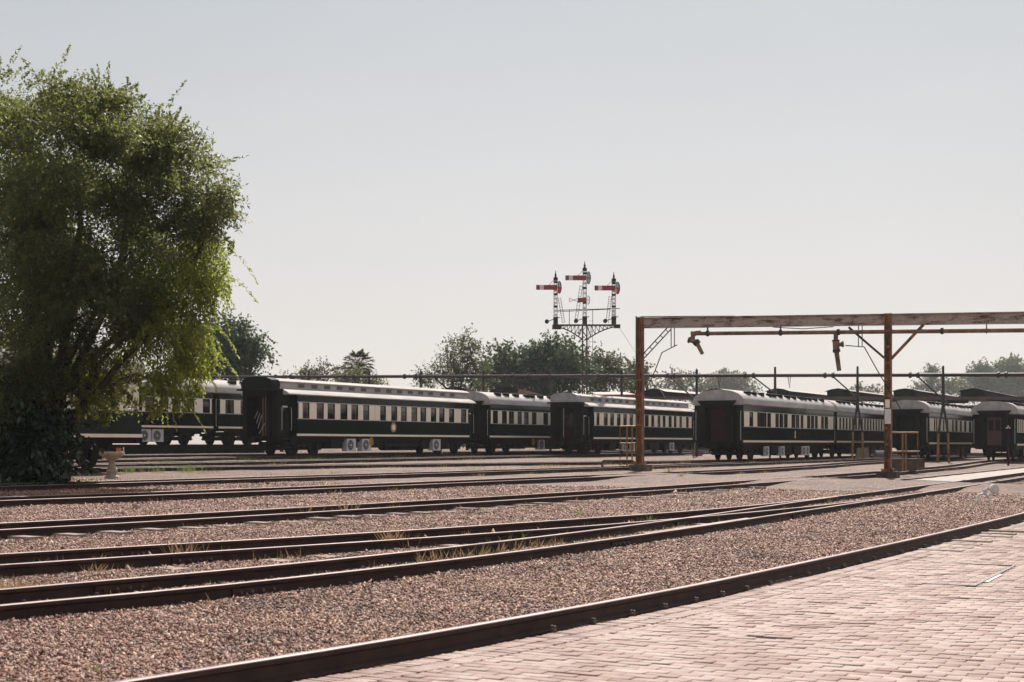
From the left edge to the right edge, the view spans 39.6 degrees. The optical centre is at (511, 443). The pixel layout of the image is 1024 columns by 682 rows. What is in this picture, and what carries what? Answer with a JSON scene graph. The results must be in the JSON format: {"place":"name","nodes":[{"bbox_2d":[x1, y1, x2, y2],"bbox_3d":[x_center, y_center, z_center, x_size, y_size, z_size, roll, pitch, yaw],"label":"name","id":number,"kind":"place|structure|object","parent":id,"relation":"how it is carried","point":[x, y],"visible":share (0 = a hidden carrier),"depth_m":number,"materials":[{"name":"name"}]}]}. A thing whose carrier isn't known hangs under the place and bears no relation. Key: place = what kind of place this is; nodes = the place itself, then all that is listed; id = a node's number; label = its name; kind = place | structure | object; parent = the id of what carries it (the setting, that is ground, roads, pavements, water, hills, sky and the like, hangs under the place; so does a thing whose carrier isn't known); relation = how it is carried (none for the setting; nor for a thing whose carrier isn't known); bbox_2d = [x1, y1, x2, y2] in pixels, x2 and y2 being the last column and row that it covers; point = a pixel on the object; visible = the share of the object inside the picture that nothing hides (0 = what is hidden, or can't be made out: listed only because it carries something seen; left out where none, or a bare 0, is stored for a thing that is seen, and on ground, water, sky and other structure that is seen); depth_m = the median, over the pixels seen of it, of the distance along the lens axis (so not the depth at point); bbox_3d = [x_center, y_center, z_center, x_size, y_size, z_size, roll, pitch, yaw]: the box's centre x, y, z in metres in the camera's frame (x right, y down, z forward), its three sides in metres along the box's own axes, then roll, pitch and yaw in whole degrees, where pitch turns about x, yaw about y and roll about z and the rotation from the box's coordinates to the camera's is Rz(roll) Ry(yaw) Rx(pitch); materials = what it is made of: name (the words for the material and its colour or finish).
{"place":"outdoors","nodes":[
{"label":"outdoors","id":0,"kind":"place"},
{"bbox_2d":[0,444,1023,681],"bbox_3d":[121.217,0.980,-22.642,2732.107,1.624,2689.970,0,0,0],"label":"ground","id":1,"kind":"structure","parent":0,"point":[645,479],"depth_m":46.17,"materials":[{"name":"soil"}]},
{"bbox_2d":[0,298,109,485],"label":"glossy shrub","id":2,"kind":"object","parent":1,"relation":"on","point":[33,450],"visible":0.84,"depth_m":34.11,"materials":[{"name":"green plant"}]},
{"bbox_2d":[0,340,145,469],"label":"passenger coach","id":3,"kind":"object","parent":1,"relation":"on","point":[127,428],"visible":0.15,"depth_m":44.97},
{"bbox_2d":[99,452,124,478],"bbox_3d":[-11.541,0.650,41.024,0.720,0.805,0.720,0,0,0],"label":"bird bath","id":4,"kind":"object","parent":1,"relation":"on","point":[111,469],"visible":0.96,"depth_m":40.88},
{"bbox_2d":[110,447,123,451],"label":"orange box","id":5,"kind":"object","parent":1,"relation":"on","point":[116,449],"visible":0.53,"depth_m":68.97,"materials":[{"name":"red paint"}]},
{"bbox_2d":[0,44,257,455],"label":"leafy tree","id":6,"kind":"object","parent":1,"relation":"on","point":[60,279],"visible":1,"depth_m":34.39,"materials":[{"name":"green plant"}]},
{"bbox_2d":[69,444,264,453],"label":"retaining wall","id":7,"kind":"structure","parent":1,"relation":"on","point":[190,449],"depth_m":74.16,"materials":[{"name":"concrete"}]},
{"bbox_2d":[182,308,281,380],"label":"broadleaf tree","id":8,"kind":"object","parent":1,"relation":"on","point":[250,351],"visible":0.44,"depth_m":133.79,"materials":[{"name":"green plant"}]},
{"bbox_2d":[279,355,348,381],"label":"sparse tree","id":9,"kind":"object","parent":1,"relation":"on","point":[305,370],"visible":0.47,"depth_m":139.67,"materials":[{"name":"green plant"}]},
{"bbox_2d":[13,454,654,669],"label":"green weeds","id":10,"kind":"object","parent":1,"relation":"on","point":[183,470],"visible":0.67,"depth_m":46.88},
{"bbox_2d":[341,349,375,374],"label":"fan palm","id":11,"kind":"object","parent":1,"relation":"on","point":[363,357],"visible":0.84,"depth_m":145.51,"materials":[{"name":"green plant"}]},
{"bbox_2d":[333,362,389,385],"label":"bushy tree","id":12,"kind":"object","parent":1,"relation":"on","point":[373,381],"visible":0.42,"depth_m":131.42,"materials":[{"name":"green plant"}]},
{"bbox_2d":[66,452,710,467],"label":"railway track","id":13,"kind":"structure","parent":1,"relation":"on","point":[258,462],"depth_m":65.01,"materials":[{"name":"metal"}]},
{"bbox_2d":[547,393,694,454],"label":"passenger coach","id":14,"kind":"object","parent":13,"relation":"on","point":[585,424],"visible":0.95,"depth_m":93.07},
{"bbox_2d":[561,409,571,438],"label":"end door","id":15,"kind":"structure","parent":14,"relation":"in","point":[567,412],"depth_m":90.04,"materials":[{"name":"red paint"}]},
{"bbox_2d":[583,415,586,438],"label":"door","id":16,"kind":"structure","parent":14,"relation":"in","point":[585,416],"depth_m":89.82,"materials":[{"name":"paint"}]},
{"bbox_2d":[604,413,607,424],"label":"window","id":17,"kind":"structure","parent":14,"relation":"in","point":[605,414],"depth_m":91.80,"materials":[{"name":"black glass"}]},
{"bbox_2d":[610,413,613,425],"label":"window","id":18,"kind":"structure","parent":14,"relation":"in","point":[611,414],"depth_m":92.62,"materials":[{"name":"black glass"}]},
{"bbox_2d":[623,414,626,425],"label":"window","id":19,"kind":"structure","parent":14,"relation":"in","point":[624,415],"depth_m":94.55,"materials":[{"name":"glass"}]},
{"bbox_2d":[67,450,710,463],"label":"railway track","id":20,"kind":"structure","parent":1,"relation":"on","point":[271,457],"depth_m":74.07,"materials":[{"name":"metal"}]},
{"bbox_2d":[236,377,476,455],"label":"passenger coach","id":21,"kind":"object","parent":20,"relation":"on","point":[314,416],"visible":1,"depth_m":74.91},
{"bbox_2d":[262,397,265,435],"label":"end door","id":22,"kind":"structure","parent":21,"relation":"in","point":[262,397],"depth_m":70.41,"materials":[{"name":"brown wood"}]},
{"bbox_2d":[281,405,288,435],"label":"door","id":23,"kind":"structure","parent":21,"relation":"in","point":[285,408],"depth_m":70.27,"materials":[{"name":"paint"}]},
{"bbox_2d":[303,403,308,418],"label":"window","id":24,"kind":"structure","parent":21,"relation":"in","point":[305,405],"depth_m":71.22,"materials":[{"name":"glass"}]},
{"bbox_2d":[317,403,323,418],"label":"window","id":25,"kind":"structure","parent":21,"relation":"in","point":[320,406],"depth_m":72.35,"materials":[{"name":"glass"}]},
{"bbox_2d":[328,404,334,418],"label":"window","id":26,"kind":"structure","parent":21,"relation":"in","point":[331,407],"depth_m":73.20,"materials":[{"name":"glass"}]},
{"bbox_2d":[340,404,346,419],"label":"window","id":27,"kind":"structure","parent":21,"relation":"in","point":[343,407],"depth_m":74.15,"materials":[{"name":"glass"}]},
{"bbox_2d":[351,405,357,419],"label":"window","id":28,"kind":"structure","parent":21,"relation":"in","point":[354,408],"depth_m":75.06,"materials":[{"name":"black glass"}]},
{"bbox_2d":[363,405,368,419],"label":"window","id":29,"kind":"structure","parent":21,"relation":"in","point":[365,407],"depth_m":76.00,"materials":[{"name":"black glass"}]},
{"bbox_2d":[380,406,385,420],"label":"window","id":30,"kind":"structure","parent":21,"relation":"in","point":[382,408],"depth_m":77.52,"materials":[{"name":"black glass"}]},
{"bbox_2d":[391,406,396,420],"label":"window","id":31,"kind":"structure","parent":21,"relation":"in","point":[393,408],"depth_m":78.45,"materials":[{"name":"black glass"}]},
{"bbox_2d":[401,407,406,420],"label":"window","id":32,"kind":"structure","parent":21,"relation":"in","point":[403,409],"depth_m":79.38,"materials":[{"name":"black glass"}]},
{"bbox_2d":[411,407,416,420],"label":"window","id":33,"kind":"structure","parent":21,"relation":"in","point":[413,409],"depth_m":80.31,"materials":[{"name":"black glass"}]},
{"bbox_2d":[420,408,425,421],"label":"window","id":34,"kind":"structure","parent":21,"relation":"in","point":[422,410],"depth_m":81.20,"materials":[{"name":"black glass"}]},
{"bbox_2d":[431,408,435,421],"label":"window","id":35,"kind":"structure","parent":21,"relation":"in","point":[433,410],"depth_m":82.24,"materials":[{"name":"black glass"}]},
{"bbox_2d":[439,408,443,421],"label":"window","id":36,"kind":"structure","parent":21,"relation":"in","point":[441,411],"depth_m":83.05,"materials":[{"name":"black glass"}]},
{"bbox_2d":[449,409,453,421],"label":"window","id":37,"kind":"structure","parent":21,"relation":"in","point":[451,411],"depth_m":84.09,"materials":[{"name":"black glass"}]},
{"bbox_2d":[461,409,465,422],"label":"window","id":38,"kind":"structure","parent":21,"relation":"in","point":[463,411],"depth_m":85.35,"materials":[{"name":"black glass"}]},
{"bbox_2d":[469,412,471,436],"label":"door","id":39,"kind":"structure","parent":21,"relation":"in","point":[470,414],"depth_m":86.80,"materials":[{"name":"paint"}]},
{"bbox_2d":[462,391,574,453],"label":"passenger coach","id":40,"kind":"object","parent":20,"relation":"on","point":[505,422],"visible":0.55,"depth_m":90.94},
{"bbox_2d":[474,408,475,436],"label":"end door","id":41,"kind":"structure","parent":40,"relation":"in","point":[474,408],"depth_m":88.59,"materials":[{"name":"red paint"}]},
{"bbox_2d":[493,411,497,422],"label":"window","id":42,"kind":"structure","parent":40,"relation":"in","point":[495,413],"depth_m":88.92,"materials":[{"name":"black glass"}]},
{"bbox_2d":[502,411,506,423],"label":"window","id":43,"kind":"structure","parent":40,"relation":"in","point":[504,413],"depth_m":89.99,"materials":[{"name":"black glass"}]},
{"bbox_2d":[509,411,513,423],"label":"window","id":44,"kind":"structure","parent":40,"relation":"in","point":[511,414],"depth_m":90.83,"materials":[{"name":"black glass"}]},
{"bbox_2d":[518,412,521,423],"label":"window","id":45,"kind":"structure","parent":40,"relation":"in","point":[519,413],"depth_m":91.88,"materials":[{"name":"black glass"}]},
{"bbox_2d":[524,412,528,423],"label":"window","id":46,"kind":"structure","parent":40,"relation":"in","point":[526,414],"depth_m":92.69,"materials":[{"name":"black glass"}]},
{"bbox_2d":[532,412,535,423],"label":"window","id":47,"kind":"structure","parent":40,"relation":"in","point":[533,413],"depth_m":93.62,"materials":[{"name":"black glass"}]},
{"bbox_2d":[543,413,547,424],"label":"window","id":48,"kind":"structure","parent":40,"relation":"in","point":[545,415],"depth_m":95.17,"materials":[{"name":"black glass"}]},
{"bbox_2d":[102,449,686,458],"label":"railway track","id":49,"kind":"structure","parent":1,"relation":"on","point":[209,455],"depth_m":77.95,"materials":[{"name":"metal"}]},
{"bbox_2d":[409,323,501,391],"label":"airy tree","id":50,"kind":"object","parent":1,"relation":"on","point":[464,369],"visible":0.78,"depth_m":149.79,"materials":[{"name":"green plant"}]},
{"bbox_2d":[445,387,472,444],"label":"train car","id":51,"kind":"object","parent":1,"relation":"on","point":[458,388],"visible":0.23,"depth_m":140.00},
{"bbox_2d":[0,454,949,615],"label":"dry grass","id":52,"kind":"structure","parent":1,"relation":"on","point":[388,537],"depth_m":18.75,"materials":[{"name":"plant"}]},
{"bbox_2d":[0,455,958,491],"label":"railway track","id":53,"kind":"structure","parent":1,"relation":"on","point":[135,483],"depth_m":43.80,"materials":[{"name":"metal"}]},
{"bbox_2d":[66,454,919,472],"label":"railway track","id":54,"kind":"structure","parent":1,"relation":"on","point":[245,467],"depth_m":58.31,"materials":[{"name":"metal"}]},
{"bbox_2d":[693,389,834,460],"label":"passenger coach","id":55,"kind":"object","parent":54,"relation":"on","point":[750,424],"visible":1,"depth_m":80.13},
{"bbox_2d":[710,408,725,441],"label":"end door","id":56,"kind":"structure","parent":55,"relation":"in","point":[717,416],"depth_m":77.61,"materials":[{"name":"red paint"}]},
{"bbox_2d":[749,412,752,425],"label":"window","id":57,"kind":"structure","parent":55,"relation":"in","point":[750,413],"depth_m":78.26,"materials":[{"name":"glass"}]},
{"bbox_2d":[757,412,760,426],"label":"window","id":58,"kind":"structure","parent":55,"relation":"in","point":[758,414],"depth_m":79.49,"materials":[{"name":"glass"}]},
{"bbox_2d":[761,413,765,426],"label":"window","id":59,"kind":"structure","parent":55,"relation":"in","point":[763,415],"depth_m":80.29,"materials":[{"name":"glass"}]},
{"bbox_2d":[767,413,770,426],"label":"window","id":60,"kind":"structure","parent":55,"relation":"in","point":[768,414],"depth_m":81.13,"materials":[{"name":"glass"}]},
{"bbox_2d":[775,414,778,426],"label":"window","id":61,"kind":"structure","parent":55,"relation":"in","point":[776,415],"depth_m":82.50,"materials":[{"name":"glass"}]},
{"bbox_2d":[780,414,782,426],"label":"window","id":62,"kind":"structure","parent":55,"relation":"in","point":[781,415],"depth_m":83.31,"materials":[{"name":"glass"}]},
{"bbox_2d":[783,414,787,427],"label":"window","id":63,"kind":"structure","parent":55,"relation":"in","point":[785,415],"depth_m":84.02,"materials":[{"name":"glass"}]},
{"bbox_2d":[791,415,794,427],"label":"window","id":64,"kind":"structure","parent":55,"relation":"in","point":[792,416],"depth_m":85.32,"materials":[{"name":"glass"}]},
{"bbox_2d":[796,415,798,427],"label":"window","id":65,"kind":"structure","parent":55,"relation":"in","point":[797,416],"depth_m":86.21,"materials":[{"name":"glass"}]},
{"bbox_2d":[815,416,817,428],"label":"window","id":66,"kind":"structure","parent":55,"relation":"in","point":[816,417],"depth_m":89.90,"materials":[{"name":"glass"}]},
{"bbox_2d":[811,400,883,457],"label":"passenger coach","id":67,"kind":"object","parent":54,"relation":"on","point":[872,417],"visible":0.36,"depth_m":98.75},
{"bbox_2d":[0,455,990,507],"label":"railway track","id":68,"kind":"structure","parent":1,"relation":"on","point":[70,499],"depth_m":34.43,"materials":[{"name":"metal"}]},
{"bbox_2d":[892,400,973,458],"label":"passenger coach","id":69,"kind":"object","parent":68,"relation":"on","point":[921,418],"visible":0.79,"depth_m":93.47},
{"bbox_2d":[900,416,913,443],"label":"end door","id":70,"kind":"structure","parent":69,"relation":"in","point":[906,422],"depth_m":92.58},
{"bbox_2d":[0,478,1023,681],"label":"ballast stones","id":71,"kind":"object","parent":1,"relation":"on","point":[71,665],"visible":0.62,"depth_m":15.84,"materials":[{"name":"gravel"}]},
{"bbox_2d":[0,477,1023,620],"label":"railway track","id":72,"kind":"structure","parent":1,"relation":"on","point":[70,598],"depth_m":14.55,"materials":[{"name":"metal"}]},
{"bbox_2d":[0,472,1023,579],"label":"railway track","id":73,"kind":"structure","parent":1,"relation":"on","point":[16,564],"depth_m":17.99,"materials":[{"name":"metal"}]},
{"bbox_2d":[0,458,1023,540],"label":"railway track","id":74,"kind":"structure","parent":1,"relation":"on","point":[29,530],"depth_m":25.33,"materials":[{"name":"metal"}]},
{"bbox_2d":[971,401,1023,460],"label":"passenger coach","id":75,"kind":"object","parent":74,"relation":"on","point":[992,421],"visible":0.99,"depth_m":92.62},
{"bbox_2d":[987,417,1001,444],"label":"end door","id":76,"kind":"structure","parent":75,"relation":"in","point":[994,424],"depth_m":92.60,"materials":[{"name":"red paint"}]},
{"bbox_2d":[491,387,541,394],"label":"station canopy","id":77,"kind":"object","parent":1,"relation":"on","point":[511,390],"visible":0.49,"depth_m":135.00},
{"bbox_2d":[464,329,604,395],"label":"spreading tree","id":78,"kind":"object","parent":1,"relation":"on","point":[532,359],"visible":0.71,"depth_m":173.37,"materials":[{"name":"green plant"}]},
{"bbox_2d":[112,512,1023,681],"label":"platform rail","id":79,"kind":"object","parent":1,"relation":"on","point":[306,664],"visible":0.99,"depth_m":10.83,"materials":[{"name":"metal"}]},
{"bbox_2d":[536,261,664,453],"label":"semaphore signal","id":80,"kind":"object","parent":1,"relation":"on","point":[586,276],"visible":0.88,"depth_m":98.83,"materials":[{"name":"black metal"}]},
{"bbox_2d":[183,366,1023,462],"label":"overhead pipe","id":81,"kind":"object","parent":1,"relation":"on","point":[622,376],"visible":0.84,"depth_m":97.16,"materials":[{"name":"metal"}]},
{"bbox_2d":[579,341,635,394],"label":"rounded tree","id":82,"kind":"object","parent":1,"relation":"on","point":[606,364],"visible":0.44,"depth_m":183.82,"materials":[{"name":"green plant"}]},
{"bbox_2d":[593,392,635,397],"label":"station canopy","id":83,"kind":"object","parent":1,"relation":"on","point":[625,394],"visible":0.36,"depth_m":130.00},
{"bbox_2d":[601,460,633,467],"bbox_3d":[4.376,0.948,59.055,1.350,0.550,0.100,0,0,0],"label":"pipe stub","id":84,"kind":"object","parent":1,"relation":"on","point":[602,463],"visible":0.84,"depth_m":59.02,"materials":[{"name":"metal"}]},
{"bbox_2d":[620,426,635,466],"bbox_3d":[5.044,0.141,60.930,0.857,1.815,0.120,0,0,0],"label":"guard railing","id":85,"kind":"object","parent":1,"relation":"on","point":[627,443],"visible":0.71,"depth_m":60.93,"materials":[{"name":"metal"}]},
{"bbox_2d":[616,357,661,393],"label":"tree","id":86,"kind":"object","parent":1,"relation":"on","point":[646,382],"visible":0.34,"depth_m":189.45,"materials":[{"name":"green plant"}]},
{"bbox_2d":[650,364,710,407],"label":"tree","id":87,"kind":"object","parent":1,"relation":"on","point":[669,382],"visible":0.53,"depth_m":428.80,"materials":[{"name":"green plant"}]},
{"bbox_2d":[700,367,762,392],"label":"hazy tree","id":88,"kind":"object","parent":1,"relation":"on","point":[734,383],"visible":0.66,"depth_m":637.04,"materials":[{"name":"green plant"}]},
{"bbox_2d":[629,311,1023,477],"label":"water gantry","id":89,"kind":"object","parent":1,"relation":"on","point":[887,321],"visible":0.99,"depth_m":55.10,"materials":[{"name":"metal"}]},
{"bbox_2d":[644,388,1023,447],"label":"platform shed","id":90,"kind":"structure","parent":1,"relation":"on","point":[966,396],"depth_m":130.63,"materials":[{"name":"metal"}]},
{"bbox_2d":[855,448,868,457],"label":"cable pit marker","id":91,"kind":"object","parent":1,"relation":"on","point":[858,453],"visible":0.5,"depth_m":98.22,"materials":[{"name":"concrete"}]},
{"bbox_2d":[849,381,883,403],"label":"tree","id":92,"kind":"object","parent":1,"relation":"on","point":[871,390],"visible":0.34,"depth_m":559.21,"materials":[{"name":"green plant"}]},
{"bbox_2d":[872,450,883,456],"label":"steel drum","id":93,"kind":"object","parent":1,"relation":"on","point":[877,453],"visible":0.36,"depth_m":102.38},
{"bbox_2d":[892,432,917,470],"bbox_3d":[15.711,0.323,56.822,1.053,1.575,0.120,0,0,0],"label":"guard railing","id":94,"kind":"object","parent":1,"relation":"on","point":[903,451],"visible":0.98,"depth_m":56.82,"materials":[{"name":"metal"}]},
{"bbox_2d":[892,458,924,469],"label":"concrete block","id":95,"kind":"structure","parent":1,"relation":"on","point":[897,463],"depth_m":59.85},
{"bbox_2d":[907,362,973,404],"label":"slim hazy tree","id":96,"kind":"object","parent":1,"relation":"on","point":[950,388],"visible":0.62,"depth_m":598.90,"materials":[{"name":"green plant"}]},
{"bbox_2d":[897,467,1023,479],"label":"siding rail","id":97,"kind":"object","parent":1,"relation":"on","point":[958,474],"visible":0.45,"depth_m":57.75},
{"bbox_2d":[965,484,998,501],"bbox_3d":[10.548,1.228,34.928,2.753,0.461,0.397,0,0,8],"label":"switch stand","id":98,"kind":"object","parent":1,"relation":"on","point":[993,488],"visible":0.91,"depth_m":34.74,"materials":[{"name":"white paint"}]},
{"bbox_2d":[957,352,1023,404],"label":"hazy grove tree","id":99,"kind":"object","parent":1,"relation":"on","point":[1013,386],"visible":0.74,"depth_m":634.20,"materials":[{"name":"green plant"}]},
{"bbox_2d":[1006,426,1010,465],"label":"standpipe","id":100,"kind":"object","parent":1,"relation":"on","point":[1008,428],"visible":0.85,"depth_m":83.27,"materials":[{"name":"metal"}]},
{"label":"railway track","id":101,"kind":"object","parent":1,"relation":"on","visible":0},
{"bbox_2d":[139,376,214,444],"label":"passenger coach","id":102,"kind":"object","parent":101,"relation":"on","point":[188,426],"visible":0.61,"depth_m":79.82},
{"bbox_2d":[145,397,153,410],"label":"window","id":103,"kind":"structure","parent":102,"relation":"in","point":[146,401],"depth_m":77.31,"materials":[{"name":"glass"}]},
{"bbox_2d":[203,399,209,412],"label":"window","id":104,"kind":"structure","parent":102,"relation":"in","point":[206,402],"depth_m":81.56,"materials":[{"name":"glass"}]},
{"bbox_2d":[192,379,356,444],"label":"passenger coach","id":105,"kind":"object","parent":101,"relation":"on","point":[228,410],"visible":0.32,"depth_m":83.56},
{"bbox_2d":[225,400,233,413],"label":"window","id":106,"kind":"structure","parent":105,"relation":"in","point":[229,404],"depth_m":83.39,"materials":[{"name":"glass"}]},
{"bbox_2d":[0,0,1023,443],"label":"sky","id":107,"kind":"structure","parent":0,"point":[414,171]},
{"bbox_2d":[294,522,1023,681],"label":"paving","id":108,"kind":"structure","parent":0,"point":[894,627],"depth_m":10.85,"materials":[{"name":"brick"}]},
{"bbox_2d":[884,562,1015,586],"bbox_3d":[5.067,1.512,16.314,1.045,0.057,2.800,0,0,28],"label":"drain cover","id":109,"kind":"object","parent":108,"relation":"on","point":[993,577],"visible":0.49,"depth_m":15.77,"materials":[{"name":"metal"}]},
{"bbox_2d":[907,468,1023,481],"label":"path","id":110,"kind":"structure","parent":0,"point":[967,476],"depth_m":55.21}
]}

